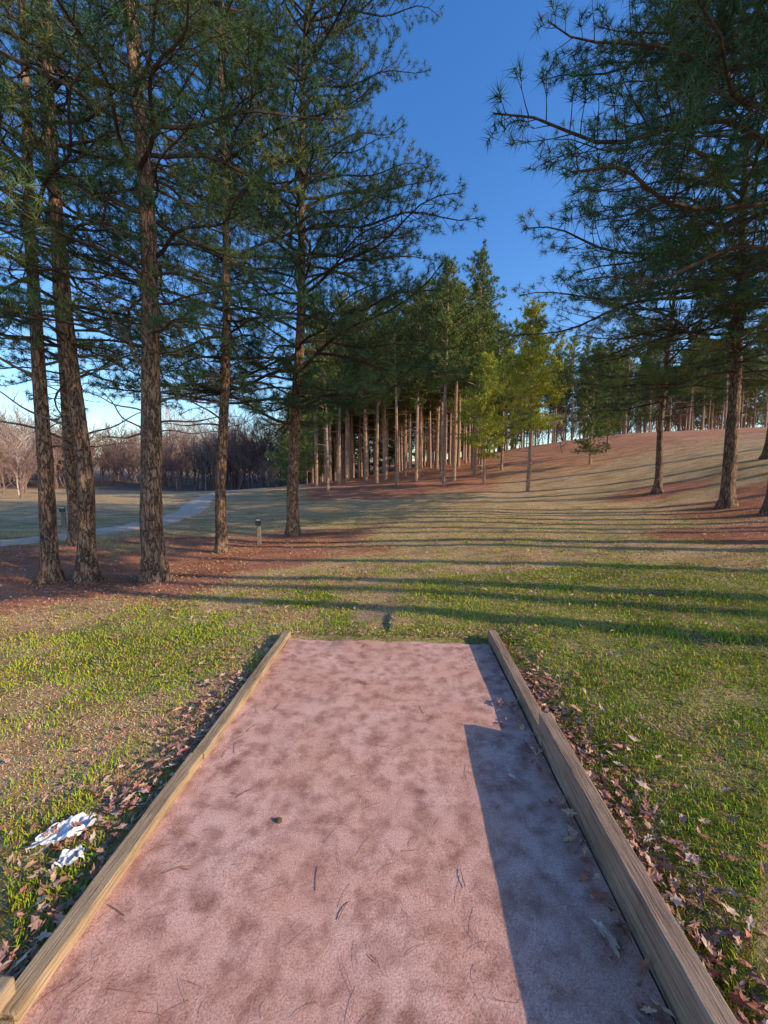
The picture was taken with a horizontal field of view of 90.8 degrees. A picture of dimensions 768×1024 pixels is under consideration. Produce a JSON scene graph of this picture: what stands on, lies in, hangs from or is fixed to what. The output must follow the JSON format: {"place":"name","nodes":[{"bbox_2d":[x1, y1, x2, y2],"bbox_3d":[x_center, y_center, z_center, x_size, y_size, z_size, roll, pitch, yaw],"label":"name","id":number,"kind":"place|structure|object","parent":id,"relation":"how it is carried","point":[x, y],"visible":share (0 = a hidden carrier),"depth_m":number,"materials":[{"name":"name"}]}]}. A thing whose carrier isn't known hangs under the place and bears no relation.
{"place":"outdoors","nodes":[
{"label":"outdoors","id":0,"kind":"place"},
{"bbox_2d":[0,488,257,546],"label":"path","id":1,"kind":"structure","parent":0,"point":[197,505],"depth_m":17.24,"materials":[{"name":"grey asphalt"}]},
{"bbox_2d":[0,427,767,1023],"bbox_3d":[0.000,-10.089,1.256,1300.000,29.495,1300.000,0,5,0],"label":"ground","id":2,"kind":"structure","parent":0,"point":[626,469],"depth_m":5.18,"materials":[{"name":"green plant"}]},
{"bbox_2d":[0,975,15,1012],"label":"timber stake","id":3,"kind":"object","parent":2,"relation":"on","point":[7,988],"visible":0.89,"depth_m":1.12,"materials":[{"name":"beige wood"}]},
{"bbox_2d":[26,812,95,849],"bbox_3d":[-1.470,1.463,1.742,0.246,0.057,0.126,-2,6,-22],"label":"crumpled paper","id":4,"kind":"object","parent":2,"relation":"on","point":[82,817],"visible":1,"depth_m":1.75,"materials":[{"name":"white paper"}]},
{"bbox_2d":[59,506,65,525],"bbox_3d":[-13.444,0.257,15.885,0.210,1.032,0.193,-3,6,-29],"label":"marker post","id":5,"kind":"object","parent":2,"relation":"on","point":[62,510],"visible":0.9,"depth_m":15.83,"materials":[{"name":"brown wood"}]},
{"bbox_2d":[52,844,84,866],"bbox_3d":[-1.324,1.463,1.604,0.111,0.058,0.080,0,5,0],"label":"crumpled paper","id":6,"kind":"object","parent":2,"relation":"on","point":[66,858],"visible":1,"depth_m":1.61,"materials":[{"name":"white paper"}]},
{"bbox_2d":[0,0,188,545],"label":"pine tree","id":7,"kind":"object","parent":2,"relation":"on","point":[70,478],"visible":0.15,"depth_m":10.22,"materials":[{"name":"green plant"}]},
{"bbox_2d":[0,0,222,583],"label":"pine tree","id":8,"kind":"object","parent":2,"relation":"on","point":[51,570],"visible":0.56,"depth_m":6.68,"materials":[{"name":"green plant"}]},
{"bbox_2d":[0,0,224,583],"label":"pine tree","id":9,"kind":"object","parent":2,"relation":"on","point":[86,570],"visible":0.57,"depth_m":6.66,"materials":[{"name":"green plant"}]},
{"bbox_2d":[0,630,290,1023],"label":"timber edging","id":10,"kind":"object","parent":2,"relation":"on","point":[37,974],"visible":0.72,"depth_m":1.50,"materials":[{"name":"brown wood"}]},
{"bbox_2d":[0,0,352,584],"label":"pine tree","id":11,"kind":"object","parent":2,"relation":"on","point":[155,568],"visible":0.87,"depth_m":6.25,"materials":[{"name":"green plant"}]},
{"bbox_2d":[0,0,382,553],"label":"pine tree","id":12,"kind":"object","parent":2,"relation":"on","point":[230,343],"visible":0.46,"depth_m":9.10,"materials":[{"name":"green plant"}]},
{"bbox_2d":[255,517,260,544],"bbox_3d":[-3.829,0.681,11.604,0.170,1.032,0.153,-1,5,-6],"label":"marker post","id":13,"kind":"object","parent":2,"relation":"on","point":[258,522],"visible":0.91,"depth_m":11.56,"materials":[{"name":"brown wood"}]},
{"bbox_2d":[255,453,279,486],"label":"bare shrub","id":14,"kind":"object","parent":2,"relation":"on","point":[266,468],"visible":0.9,"depth_m":42.42,"materials":[{"name":"brown plant"}]},
{"bbox_2d":[82,0,488,537],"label":"pine tree","id":15,"kind":"object","parent":2,"relation":"on","point":[373,189],"visible":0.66,"depth_m":11.18,"materials":[{"name":"green plant"}]},
{"bbox_2d":[264,391,320,483],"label":"pine tree","id":16,"kind":"object","parent":2,"relation":"on","point":[285,452],"visible":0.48,"depth_m":26.12,"materials":[{"name":"green plant"}]},
{"bbox_2d":[303,315,356,491],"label":"pine tree","id":17,"kind":"object","parent":2,"relation":"on","point":[321,357],"visible":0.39,"depth_m":28.06,"materials":[{"name":"green plant"}]},
{"bbox_2d":[20,639,674,1023],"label":"tee pad","id":18,"kind":"object","parent":2,"relation":"on","point":[222,949],"visible":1,"depth_m":1.51,"materials":[{"name":"pink crushed stone"},{"name":"sandy grit"}]},
{"bbox_2d":[275,817,281,823],"bbox_3d":[-0.490,1.435,1.762,0.034,0.028,0.027,6,8,-1],"label":"pine cone","id":19,"kind":"object","parent":18,"relation":"on","point":[278,820],"visible":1,"depth_m":1.76,"materials":[{"name":"brown plant"}]},
{"bbox_2d":[32,644,665,1023],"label":"pine straw","id":20,"kind":"object","parent":18,"relation":"on","point":[342,864],"visible":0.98,"depth_m":1.53,"materials":[{"name":"brown plant"}]},
{"bbox_2d":[345,295,404,482],"bbox_3d":[-0.491,-9.814,31.113,4.880,15.364,4.528,2,6,23],"label":"pine tree","id":21,"kind":"object","parent":2,"relation":"on","point":[377,399],"visible":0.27,"depth_m":31.21,"materials":[{"name":"green plant"}]},
{"bbox_2d":[0,390,767,498],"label":"bare treeline","id":22,"kind":"object","parent":2,"relation":"on","point":[18,458],"visible":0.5,"depth_m":64.17,"materials":[{"name":"brown plant"}]},
{"bbox_2d":[0,432,767,630],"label":"leaf litter","id":23,"kind":"object","parent":2,"relation":"on","point":[248,610],"visible":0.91,"depth_m":7.13,"materials":[{"name":"brown plant"}]},
{"bbox_2d":[0,546,767,1023],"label":"fallen leaves","id":24,"kind":"object","parent":2,"relation":"on","point":[58,916],"visible":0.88,"depth_m":1.72,"materials":[{"name":"brown plant"}]},
{"bbox_2d":[362,287,417,484],"bbox_3d":[0.662,-9.255,28.636,3.834,14.938,4.513,3,6,31],"label":"pine tree","id":25,"kind":"object","parent":2,"relation":"on","point":[392,316],"visible":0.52,"depth_m":28.42,"materials":[{"name":"green plant"}]},
{"bbox_2d":[383,279,448,481],"bbox_3d":[2.757,-10.023,29.842,5.596,15.693,5.252,3,6,32],"label":"pine tree","id":26,"kind":"object","parent":2,"relation":"on","point":[422,302],"visible":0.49,"depth_m":29.30,"materials":[{"name":"green plant"}]},
{"bbox_2d":[413,254,482,485],"bbox_3d":[4.432,-9.543,26.288,4.528,16.000,4.880,5,7,43],"label":"pine tree","id":27,"kind":"object","parent":2,"relation":"on","point":[447,302],"visible":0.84,"depth_m":25.95,"materials":[{"name":"green plant"}]},
{"bbox_2d":[433,278,494,480],"bbox_3d":[5.903,-9.475,27.800,4.270,14.805,4.494,4,7,36],"label":"pine tree","id":28,"kind":"object","parent":2,"relation":"on","point":[474,348],"visible":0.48,"depth_m":27.27,"materials":[{"name":"green plant"}]},
{"bbox_2d":[448,238,513,476],"bbox_3d":[7.334,-11.221,28.695,5.026,17.539,4.269,3,6,31],"label":"pine tree","id":29,"kind":"object","parent":2,"relation":"on","point":[480,277],"visible":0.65,"depth_m":28.11,"materials":[{"name":"green plant"}]},
{"bbox_2d":[454,351,510,483],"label":"pine tree","id":30,"kind":"object","parent":2,"relation":"on","point":[485,416],"visible":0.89,"depth_m":25.30,"materials":[{"name":"green plant"}]},
{"bbox_2d":[464,323,546,470],"bbox_3d":[9.981,-8.864,30.304,5.855,11.566,6.144,-3,6,-29],"label":"pine tree","id":31,"kind":"object","parent":2,"relation":"on","point":[502,397],"visible":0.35,"depth_m":29.91,"materials":[{"name":"green plant"}]},
{"bbox_2d":[266,274,767,485],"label":"pine forest","id":32,"kind":"object","parent":2,"relation":"on","point":[363,428],"visible":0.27,"depth_m":48.53,"materials":[{"name":"green plant"}]},
{"bbox_2d":[477,296,579,491],"bbox_3d":[8.152,-6.400,21.572,4.851,11.030,4.992,4,7,37],"label":"pine tree","id":33,"kind":"object","parent":2,"relation":"on","point":[535,420],"visible":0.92,"depth_m":21.13,"materials":[{"name":"green plant"}]},
{"bbox_2d":[549,403,583,452],"bbox_3d":[16.629,-7.801,34.948,3.826,4.914,1.969,3,6,26],"label":"bare shrub","id":34,"kind":"object","parent":2,"relation":"on","point":[562,426],"visible":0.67,"depth_m":35.23,"materials":[{"name":"brown plant"}]},
{"bbox_2d":[488,630,693,1023],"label":"timber edging","id":35,"kind":"object","parent":2,"relation":"on","point":[531,711],"visible":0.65,"depth_m":1.61,"materials":[{"name":"brown wood"}]},
{"bbox_2d":[564,341,623,463],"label":"pine tree","id":36,"kind":"object","parent":2,"relation":"on","point":[588,446],"visible":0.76,"depth_m":26.33,"materials":[{"name":"green plant"}]},
{"bbox_2d":[582,340,639,452],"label":"pine tree","id":37,"kind":"object","parent":2,"relation":"on","point":[616,424],"visible":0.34,"depth_m":29.74,"materials":[{"name":"green plant"}]},
{"bbox_2d":[477,0,767,337],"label":"pine tree","id":38,"kind":"object","parent":2,"relation":"on","point":[678,58],"visible":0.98,"depth_m":6.22,"materials":[{"name":"green plant"}]},
{"bbox_2d":[503,0,767,508],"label":"pine tree","id":39,"kind":"object","parent":2,"relation":"on","point":[727,497],"visible":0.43,"depth_m":12.22,"materials":[{"name":"green plant"}]},
{"bbox_2d":[538,713,738,1023],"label":"timber edging","id":40,"kind":"object","parent":2,"relation":"on","point":[701,997],"visible":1,"depth_m":1.28,"materials":[{"name":"brown wood"}]},
{"bbox_2d":[551,186,767,493],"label":"pine tree","id":41,"kind":"object","parent":2,"relation":"on","point":[657,488],"visible":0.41,"depth_m":16.67,"materials":[{"name":"green plant"}]},
{"bbox_2d":[626,0,767,515],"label":"pine tree","id":42,"kind":"object","parent":2,"relation":"on","point":[763,511],"visible":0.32,"depth_m":11.02,"materials":[{"name":"green plant"}]},
{"bbox_2d":[707,177,767,459],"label":"pine tree","id":43,"kind":"object","parent":2,"relation":"on","point":[764,454],"visible":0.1,"depth_m":17.79,"materials":[{"name":"green plant"}]},
{"bbox_2d":[0,0,767,461],"label":"sky","id":44,"kind":"structure","parent":0,"point":[472,43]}
]}

